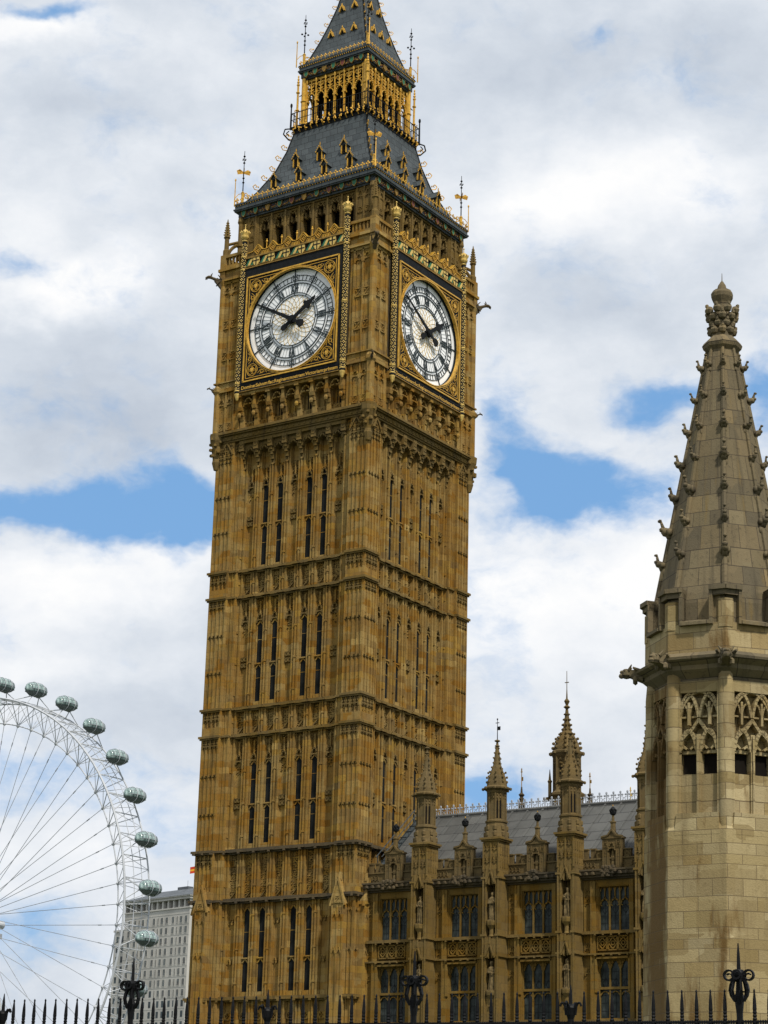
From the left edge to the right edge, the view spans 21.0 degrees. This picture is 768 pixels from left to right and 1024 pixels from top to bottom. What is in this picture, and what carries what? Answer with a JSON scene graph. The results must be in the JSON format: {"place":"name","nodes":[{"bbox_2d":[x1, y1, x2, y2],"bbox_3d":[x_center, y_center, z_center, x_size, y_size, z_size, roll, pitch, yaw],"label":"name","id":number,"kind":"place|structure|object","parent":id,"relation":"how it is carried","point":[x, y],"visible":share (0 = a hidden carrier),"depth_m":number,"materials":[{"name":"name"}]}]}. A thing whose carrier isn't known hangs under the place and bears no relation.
{"place":"outdoors","nodes":[
{"label":"outdoors","id":0,"kind":"place"},
{"bbox_2d":[0,0,767,1023],"label":"sky","id":1,"kind":"structure","parent":0,"point":[610,157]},
{"label":"ground","id":2,"kind":"structure","parent":0,"visible":0},
{"bbox_2d":[0,677,161,1023],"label":"observation wheel","id":3,"kind":"object","parent":2,"relation":"on","point":[148,887],"visible":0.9,"depth_m":558.46,"materials":[{"name":"white metal"}]},
{"bbox_2d":[110,886,193,1023],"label":"office tower","id":4,"kind":"structure","parent":2,"relation":"on","point":[164,972],"depth_m":731.89,"materials":[{"name":"concrete"}]},
{"bbox_2d":[111,936,182,1023],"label":"lower windows","id":5,"kind":"structure","parent":4,"relation":"in","point":[168,1002],"depth_m":732.45,"materials":[{"name":"grey glass"}]},
{"bbox_2d":[183,0,490,1023],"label":"clock tower","id":6,"kind":"structure","parent":2,"relation":"on","point":[345,416],"depth_m":133.89,"materials":[{"name":"stone"}]},
{"bbox_2d":[239,959,247,995],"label":"slit window","id":7,"kind":"structure","parent":6,"relation":"in","point":[243,979],"depth_m":126.32,"materials":[{"name":"black glass"}]},
{"bbox_2d":[241,907,249,958],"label":"slit window","id":8,"kind":"structure","parent":6,"relation":"in","point":[246,914],"depth_m":127.13,"materials":[{"name":"black glass"}]},
{"bbox_2d":[246,805,254,847],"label":"slit window","id":9,"kind":"structure","parent":6,"relation":"in","point":[250,825],"depth_m":129.13,"materials":[{"name":"black glass"}]},
{"bbox_2d":[248,760,256,804],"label":"slit window","id":10,"kind":"structure","parent":6,"relation":"in","point":[252,781],"depth_m":129.92,"materials":[{"name":"black glass"}]},
{"bbox_2d":[253,664,260,704],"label":"slit window","id":11,"kind":"structure","parent":6,"relation":"in","point":[257,672],"depth_m":131.84,"materials":[{"name":"black glass"}]},
{"bbox_2d":[254,621,262,664],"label":"slit window","id":12,"kind":"structure","parent":6,"relation":"in","point":[259,628],"depth_m":132.64,"materials":[{"name":"black glass"}]},
{"bbox_2d":[255,958,262,995],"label":"slit window","id":13,"kind":"structure","parent":6,"relation":"in","point":[259,965],"depth_m":125.71,"materials":[{"name":"black glass"}]},
{"bbox_2d":[256,906,264,958],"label":"slit window","id":14,"kind":"structure","parent":6,"relation":"in","point":[261,917],"depth_m":126.51,"materials":[{"name":"black glass"}]},
{"bbox_2d":[259,524,266,566],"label":"slit window","id":15,"kind":"structure","parent":6,"relation":"in","point":[262,561],"depth_m":134.63,"materials":[{"name":"black glass"}]},
{"bbox_2d":[261,475,268,524],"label":"slit window","id":16,"kind":"structure","parent":6,"relation":"in","point":[265,495],"depth_m":135.49,"materials":[{"name":"black glass"}]},
{"bbox_2d":[261,803,269,846],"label":"slit window","id":17,"kind":"structure","parent":6,"relation":"in","point":[265,825],"depth_m":128.47,"materials":[{"name":"black glass"}]},
{"bbox_2d":[263,759,271,803],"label":"slit window","id":18,"kind":"structure","parent":6,"relation":"in","point":[267,779],"depth_m":129.32,"materials":[{"name":"black glass"}]},
{"bbox_2d":[267,662,275,702],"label":"slit window","id":19,"kind":"structure","parent":6,"relation":"in","point":[271,686],"depth_m":131.19,"materials":[{"name":"black glass"}]},
{"bbox_2d":[269,618,277,662],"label":"slit window","id":20,"kind":"structure","parent":6,"relation":"in","point":[273,640],"depth_m":132.03,"materials":[{"name":"black glass"}]},
{"bbox_2d":[273,521,281,563],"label":"slit window","id":21,"kind":"structure","parent":6,"relation":"in","point":[277,548],"depth_m":134.01,"materials":[{"name":"black glass"}]},
{"bbox_2d":[275,473,283,521],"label":"slit window","id":22,"kind":"structure","parent":6,"relation":"in","point":[279,502],"depth_m":134.86,"materials":[{"name":"black glass"}]},
{"bbox_2d":[286,957,293,994],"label":"slit window","id":23,"kind":"structure","parent":6,"relation":"in","point":[290,964],"depth_m":124.45,"materials":[{"name":"black glass"}]},
{"bbox_2d":[287,904,295,956],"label":"slit window","id":24,"kind":"structure","parent":6,"relation":"in","point":[292,912],"depth_m":125.25,"materials":[{"name":"black glass"}]},
{"bbox_2d":[292,801,299,844],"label":"slit window","id":25,"kind":"structure","parent":6,"relation":"in","point":[296,809],"depth_m":127.22,"materials":[{"name":"black glass"}]},
{"bbox_2d":[293,756,301,800],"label":"slit window","id":26,"kind":"structure","parent":6,"relation":"in","point":[298,762],"depth_m":128.03,"materials":[{"name":"black glass"}]},
{"bbox_2d":[297,658,305,699],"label":"slit window","id":27,"kind":"structure","parent":6,"relation":"in","point":[302,664],"depth_m":129.95,"materials":[{"name":"black glass"}]},
{"bbox_2d":[299,614,306,658],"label":"slit window","id":28,"kind":"structure","parent":6,"relation":"in","point":[303,630],"depth_m":130.78,"materials":[{"name":"black glass"}]},
{"bbox_2d":[302,957,309,994],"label":"slit window","id":29,"kind":"structure","parent":6,"relation":"in","point":[306,963],"depth_m":123.82,"materials":[{"name":"black glass"}]},
{"bbox_2d":[303,516,310,558],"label":"slit window","id":30,"kind":"structure","parent":6,"relation":"in","point":[307,527],"depth_m":132.74,"materials":[{"name":"black glass"}]},
{"bbox_2d":[303,903,311,956],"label":"slit window","id":31,"kind":"structure","parent":6,"relation":"in","point":[308,910],"depth_m":124.61,"materials":[{"name":"black glass"}]},
{"bbox_2d":[305,467,312,516],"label":"slit window","id":32,"kind":"structure","parent":6,"relation":"in","point":[308,501],"depth_m":133.58,"materials":[{"name":"black glass"}]},
{"bbox_2d":[307,799,315,843],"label":"slit window","id":33,"kind":"structure","parent":6,"relation":"in","point":[312,805],"depth_m":126.60,"materials":[{"name":"black glass"}]},
{"bbox_2d":[309,754,316,799],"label":"slit window","id":34,"kind":"structure","parent":6,"relation":"in","point":[313,766],"depth_m":127.41,"materials":[{"name":"black glass"}]},
{"bbox_2d":[313,656,320,697],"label":"slit window","id":35,"kind":"structure","parent":6,"relation":"in","point":[317,662],"depth_m":129.32,"materials":[{"name":"black glass"}]},
{"bbox_2d":[314,612,322,656],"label":"slit window","id":36,"kind":"structure","parent":6,"relation":"in","point":[318,630],"depth_m":130.14,"materials":[{"name":"black glass"}]},
{"bbox_2d":[318,513,325,556],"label":"slit window","id":37,"kind":"structure","parent":6,"relation":"in","point":[322,521],"depth_m":132.13,"materials":[{"name":"black glass"}]},
{"bbox_2d":[319,464,327,514],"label":"slit window","id":38,"kind":"structure","parent":6,"relation":"in","point":[323,494],"depth_m":132.97,"materials":[{"name":"black glass"}]},
{"bbox_2d":[381,803,384,846],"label":"slit window","id":39,"kind":"structure","parent":6,"relation":"in","point":[383,807],"depth_m":127.42,"materials":[{"name":"black glass"}]},
{"bbox_2d":[382,759,386,803],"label":"slit window","id":40,"kind":"structure","parent":6,"relation":"in","point":[384,762],"depth_m":128.22,"materials":[{"name":"black glass"}]},
{"bbox_2d":[385,661,388,702],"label":"slit window","id":41,"kind":"structure","parent":6,"relation":"in","point":[386,666],"depth_m":130.20,"materials":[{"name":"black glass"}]},
{"bbox_2d":[386,617,389,661],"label":"slit window","id":42,"kind":"structure","parent":6,"relation":"in","point":[388,622],"depth_m":131.00,"materials":[{"name":"black glass"}]},
{"bbox_2d":[388,519,392,561],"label":"slit window","id":43,"kind":"structure","parent":6,"relation":"in","point":[390,522],"depth_m":132.97,"materials":[{"name":"black glass"}]},
{"bbox_2d":[389,471,393,519],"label":"slit window","id":44,"kind":"structure","parent":6,"relation":"in","point":[391,485],"depth_m":133.81,"materials":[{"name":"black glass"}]},
{"bbox_2d":[391,806,395,846],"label":"slit window","id":45,"kind":"structure","parent":6,"relation":"in","point":[393,809],"depth_m":128.53,"materials":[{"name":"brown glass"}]},
{"bbox_2d":[392,762,396,806],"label":"slit window","id":46,"kind":"structure","parent":6,"relation":"in","point":[394,765],"depth_m":129.24,"materials":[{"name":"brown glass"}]},
{"bbox_2d":[395,665,398,705],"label":"slit window","id":47,"kind":"structure","parent":6,"relation":"in","point":[397,669],"depth_m":131.06,"materials":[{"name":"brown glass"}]},
{"bbox_2d":[396,621,399,665],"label":"slit window","id":48,"kind":"structure","parent":6,"relation":"in","point":[398,625],"depth_m":131.87,"materials":[{"name":"brown glass"}]},
{"bbox_2d":[398,524,402,566],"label":"slit window","id":49,"kind":"structure","parent":6,"relation":"in","point":[400,527],"depth_m":133.91,"materials":[{"name":"brown glass"}]},
{"bbox_2d":[399,476,403,524],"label":"slit window","id":50,"kind":"structure","parent":6,"relation":"in","point":[401,490],"depth_m":134.73,"materials":[{"name":"brown glass"}]},
{"bbox_2d":[413,768,416,812],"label":"slit window","id":51,"kind":"structure","parent":6,"relation":"in","point":[415,772],"depth_m":131.06,"materials":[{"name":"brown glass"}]},
{"bbox_2d":[415,672,418,712],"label":"slit window","id":52,"kind":"structure","parent":6,"relation":"in","point":[417,676],"depth_m":132.93,"materials":[{"name":"brown glass"}]},
{"bbox_2d":[416,629,419,672],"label":"slit window","id":53,"kind":"structure","parent":6,"relation":"in","point":[418,634],"depth_m":133.75,"materials":[{"name":"brown glass"}]},
{"bbox_2d":[418,533,421,575],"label":"slit window","id":54,"kind":"structure","parent":6,"relation":"in","point":[420,537],"depth_m":135.70,"materials":[{"name":"brown glass"}]},
{"bbox_2d":[419,485,422,533],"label":"slit window","id":55,"kind":"structure","parent":6,"relation":"in","point":[421,499],"depth_m":136.55,"materials":[{"name":"brown glass"}]},
{"bbox_2d":[425,676,428,716],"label":"slit window","id":56,"kind":"structure","parent":6,"relation":"in","point":[427,680],"depth_m":133.85,"materials":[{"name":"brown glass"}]},
{"bbox_2d":[426,633,429,676],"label":"slit window","id":57,"kind":"structure","parent":6,"relation":"in","point":[428,638],"depth_m":134.73,"materials":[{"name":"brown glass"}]},
{"bbox_2d":[428,538,431,579],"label":"slit window","id":58,"kind":"structure","parent":6,"relation":"in","point":[430,543],"depth_m":136.69,"materials":[{"name":"brown glass"}]},
{"bbox_2d":[429,492,432,538],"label":"slit window","id":59,"kind":"structure","parent":6,"relation":"in","point":[430,504],"depth_m":137.49,"materials":[{"name":"brown glass"}]},
{"bbox_2d":[0,943,767,1023],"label":"iron railing","id":60,"kind":"object","parent":2,"relation":"on","point":[414,982],"visible":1,"depth_m":21.29,"materials":[{"name":"metal"}]},
{"bbox_2d":[362,718,645,1022],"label":"palace range","id":61,"kind":"structure","parent":2,"relation":"on","point":[527,866],"depth_m":117.72,"materials":[{"name":"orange stone"}]},
{"bbox_2d":[378,966,404,1022],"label":"window","id":62,"kind":"structure","parent":61,"relation":"in","point":[389,977],"depth_m":120.80,"materials":[{"name":"grey glass"}]},
{"bbox_2d":[380,897,406,939],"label":"window","id":63,"kind":"structure","parent":61,"relation":"in","point":[393,924],"depth_m":122.05,"materials":[{"name":"glass"}]},
{"bbox_2d":[415,896,422,923],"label":"statue","id":64,"kind":"object","parent":61,"relation":"on","point":[419,905],"visible":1,"depth_m":119.80,"materials":[{"name":"stone"}]},
{"bbox_2d":[416,964,421,992],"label":"statue","id":65,"kind":"object","parent":61,"relation":"on","point":[419,971],"visible":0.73,"depth_m":118.72,"materials":[{"name":"stone"}]},
{"bbox_2d":[447,964,476,1021],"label":"window","id":66,"kind":"structure","parent":61,"relation":"in","point":[461,976],"depth_m":118.15,"materials":[{"name":"grey glass"}]},
{"bbox_2d":[450,893,477,936],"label":"window","id":67,"kind":"structure","parent":61,"relation":"in","point":[463,907],"depth_m":119.45,"materials":[{"name":"glass"}]},
{"bbox_2d":[486,961,494,990],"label":"statue","id":68,"kind":"object","parent":61,"relation":"on","point":[491,972],"visible":1,"depth_m":116.02,"materials":[{"name":"stone"}]},
{"bbox_2d":[487,892,494,920],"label":"statue","id":69,"kind":"object","parent":61,"relation":"on","point":[491,901],"visible":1,"depth_m":117.21,"materials":[{"name":"stone"}]},
{"bbox_2d":[517,768,523,807],"bbox_3d":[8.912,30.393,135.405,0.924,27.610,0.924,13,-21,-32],"label":"spirelet","id":70,"kind":"object","parent":61,"relation":"on","point":[521,795],"visible":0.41,"depth_m":138.90,"materials":[{"name":"metal"}]},
{"bbox_2d":[521,961,551,1020],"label":"window","id":71,"kind":"structure","parent":61,"relation":"in","point":[535,975],"depth_m":115.58,"materials":[{"name":"grey glass"}]},
{"bbox_2d":[522,889,551,933],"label":"window","id":72,"kind":"structure","parent":61,"relation":"in","point":[537,904],"depth_m":116.86,"materials":[{"name":"glass"}]},
{"bbox_2d":[543,682,584,805],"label":"turret","id":73,"kind":"object","parent":61,"relation":"on","point":[558,753],"visible":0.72,"depth_m":137.44,"materials":[{"name":"brown stone"}]},
{"bbox_2d":[562,958,570,987],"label":"statue","id":74,"kind":"object","parent":61,"relation":"on","point":[566,969],"visible":0.98,"depth_m":113.45,"materials":[{"name":"stone"}]},
{"bbox_2d":[562,887,570,916],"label":"statue","id":75,"kind":"object","parent":61,"relation":"on","point":[567,898],"visible":1,"depth_m":114.61,"materials":[{"name":"stone"}]},
{"bbox_2d":[587,773,591,802],"bbox_3d":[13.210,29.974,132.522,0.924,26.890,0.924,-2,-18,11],"label":"spirelet","id":76,"kind":"object","parent":61,"relation":"on","point":[589,794],"visible":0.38,"depth_m":136.05,"materials":[{"name":"metal"}]},
{"bbox_2d":[598,884,628,930],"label":"window","id":77,"kind":"structure","parent":61,"relation":"in","point":[613,900],"depth_m":114.29,"materials":[{"name":"glass"}]},
{"bbox_2d":[598,958,629,1018],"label":"window","id":78,"kind":"structure","parent":61,"relation":"in","point":[613,973],"depth_m":113.01,"materials":[{"name":"grey glass"}]},
{"bbox_2d":[641,889,643,912],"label":"statue","id":79,"kind":"object","parent":61,"relation":"on","point":[642,892],"visible":0.27,"depth_m":112.07,"materials":[{"name":"stone"}]},
{"bbox_2d":[619,280,767,1023],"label":"octagonal turret","id":80,"kind":"object","parent":2,"relation":"on","point":[701,675],"visible":1,"depth_m":62.97,"materials":[{"name":"grey stone"}]}
]}

